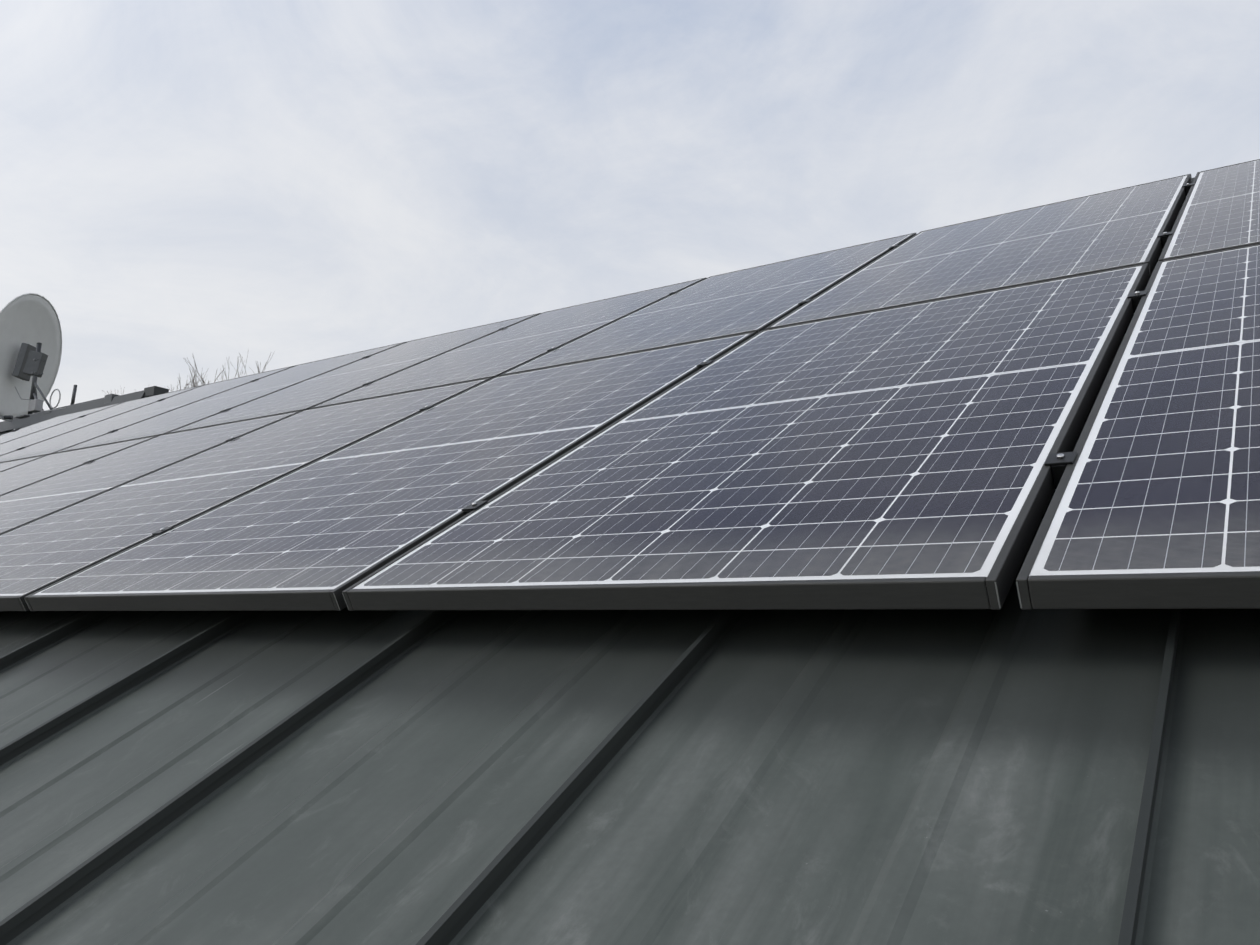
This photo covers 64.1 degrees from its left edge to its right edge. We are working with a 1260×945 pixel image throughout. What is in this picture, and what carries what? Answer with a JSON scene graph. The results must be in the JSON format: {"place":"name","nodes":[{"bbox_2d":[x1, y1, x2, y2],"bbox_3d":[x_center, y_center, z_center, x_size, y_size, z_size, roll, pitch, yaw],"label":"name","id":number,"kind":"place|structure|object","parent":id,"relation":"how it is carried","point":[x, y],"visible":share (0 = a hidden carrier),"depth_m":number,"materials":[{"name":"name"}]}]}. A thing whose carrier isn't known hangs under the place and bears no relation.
{"place":"outdoors","nodes":[
{"label":"outdoors","id":0,"kind":"place"},
{"bbox_2d":[0,211,1259,944],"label":"roof standing seam","id":1,"kind":"object","parent":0,"point":[1010,771],"visible":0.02,"depth_m":1.09,"materials":[{"name":"grey metal"}]},
{"bbox_2d":[0,0,1259,421],"label":"sky","id":2,"kind":"structure","parent":0,"point":[302,181],"materials":[{"name":"white"}]},
{"label":"ground","id":3,"kind":"structure","parent":0,"visible":0},
{"bbox_2d":[102,367,244,394],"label":"bare tree","id":4,"kind":"object","parent":3,"relation":"on","point":[190,381],"depth_m":75.47,"materials":[{"name":"brown plant"}]},
{"bbox_2d":[167,351,274,391],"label":"bare tree","id":5,"kind":"object","parent":3,"relation":"on","point":[216,372],"visible":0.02,"depth_m":57.93,"materials":[{"name":"brown plant"}]},
{"bbox_3d":[-0.829,2.265,5.468,15.600,6.015,10.168,-5,-12,34],"label":"house","id":6,"kind":"object","parent":3,"relation":"on","visible":0},
{"bbox_2d":[0,177,1194,434],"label":"roof ridge","id":7,"kind":"structure","parent":6,"relation":"on","point":[22,427],"depth_m":9.72,"materials":[{"name":"grey metal"}]},
{"bbox_2d":[14,342,119,418],"bbox_3d":[-5.207,-0.904,9.439,1.878,0.807,0.388,-5,-12,34],"label":"dish mount","id":8,"kind":"object","parent":7,"relation":"on","point":[35,405],"visible":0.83,"depth_m":9.48,"materials":[{"name":"metal"}]},
{"bbox_2d":[0,293,61,421],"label":"satellite dish","id":9,"kind":"object","parent":8,"relation":"attached to","point":[28,321],"visible":0.85,"depth_m":9.78,"materials":[{"name":"grey paint"}]},
{"bbox_2d":[0,386,168,431],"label":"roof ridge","id":10,"kind":"structure","parent":7,"relation":"on","point":[16,423],"depth_m":9.07,"materials":[{"name":"metal"}]},
{"bbox_2d":[12,183,1193,536],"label":"panel clamps","id":11,"kind":"object","parent":7,"relation":"on","point":[1058,461],"visible":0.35,"depth_m":2.11,"materials":[{"name":"metal"}]},
{"bbox_2d":[0,455,45,471],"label":"solar panel","id":12,"kind":"object","parent":11,"relation":"attached to","point":[7,465],"visible":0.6,"depth_m":5.36,"materials":[{"name":"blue glass"}]},
{"bbox_2d":[0,402,122,443],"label":"solar panel","id":13,"kind":"object","parent":11,"relation":"on","point":[24,431],"visible":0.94,"depth_m":7.84,"materials":[{"name":"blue glass"}]},
{"bbox_2d":[0,435,158,495],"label":"solar panel","id":14,"kind":"object","parent":11,"relation":"attached to","point":[28,473],"visible":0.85,"depth_m":4.75,"materials":[{"name":"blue glass"}]},
{"bbox_2d":[0,385,202,455],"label":"solar panel","id":15,"kind":"object","parent":11,"relation":"attached to","point":[59,429],"visible":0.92,"depth_m":7.05,"materials":[{"name":"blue glass"}]},
{"bbox_2d":[0,365,295,462],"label":"solar panel","id":16,"kind":"object","parent":11,"relation":"attached to","point":[84,434],"visible":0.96,"depth_m":6.24,"materials":[{"name":"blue glass"}]},
{"bbox_2d":[0,411,300,533],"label":"solar panel","id":17,"kind":"object","parent":11,"relation":"attached to","point":[19,507],"visible":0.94,"depth_m":3.96,"materials":[{"name":"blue glass"}]},
{"bbox_2d":[52,342,404,453],"bbox_3d":[-2.209,-0.434,5.743,1.030,0.035,1.720,-5,18,34],"label":"solar panel","id":18,"kind":"object","parent":11,"relation":"on","point":[172,420],"visible":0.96,"depth_m":5.61,"materials":[{"name":"blue glass"}]},
{"bbox_2d":[0,378,491,610],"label":"solar panel","id":19,"kind":"object","parent":11,"relation":"attached to","point":[45,551],"visible":0.85,"depth_m":3.06,"materials":[{"name":"blue glass"}]},
{"bbox_2d":[165,313,539,433],"bbox_3d":[-1.342,-0.516,5.157,1.030,0.035,1.720,-5,18,34],"label":"solar panel","id":20,"kind":"object","parent":11,"relation":"attached to","point":[316,390],"visible":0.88,"depth_m":5.01,"materials":[{"name":"blue glass"}]},
{"bbox_2d":[24,332,755,610],"bbox_3d":[-0.475,-0.057,2.613,1.030,0.035,1.720,-5,18,34],"label":"solar panel","id":21,"kind":"object","parent":11,"relation":"attached to","point":[322,534],"visible":0.94,"depth_m":2.28,"materials":[{"name":"glass"}]},
{"bbox_2d":[309,278,705,408],"bbox_3d":[-0.474,-0.598,4.572,1.030,0.035,1.720,-5,18,34],"label":"solar panel","id":22,"kind":"object","parent":11,"relation":"on","point":[498,353],"visible":0.83,"depth_m":4.40,"materials":[{"name":"blue glass"}]},
{"bbox_2d":[500,233,915,375],"bbox_3d":[0.393,-0.679,3.986,1.030,0.035,1.720,-5,18,34],"label":"solar panel","id":23,"kind":"object","parent":11,"relation":"on","point":[757,299],"visible":0.9,"depth_m":3.79,"materials":[{"name":"blue glass"}]},
{"bbox_2d":[342,263,1149,610],"bbox_3d":[0.392,-0.138,2.027,1.030,0.035,1.720,-5,18,34],"label":"solar panel","id":24,"kind":"object","parent":11,"relation":"attached to","point":[894,457],"visible":1,"depth_m":1.61,"materials":[{"name":"blue glass"}]},
{"bbox_2d":[765,174,1191,329],"bbox_3d":[1.261,-0.761,3.400,1.030,0.035,1.720,-5,18,34],"label":"solar panel","id":25,"kind":"object","parent":11,"relation":"on","point":[1114,229],"visible":0.96,"depth_m":3.17,"materials":[{"name":"blue glass"}]},
{"bbox_2d":[1016,244,1259,608],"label":"solar panel","id":26,"kind":"object","parent":11,"relation":"attached to","point":[1155,502],"visible":1,"depth_m":1.23,"materials":[{"name":"blue glass"}]},
{"bbox_2d":[1158,159,1259,260],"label":"solar panel","id":27,"kind":"object","parent":11,"relation":"on","point":[1220,210],"visible":0.85,"depth_m":2.81,"materials":[{"name":"blue glass"}]}
]}

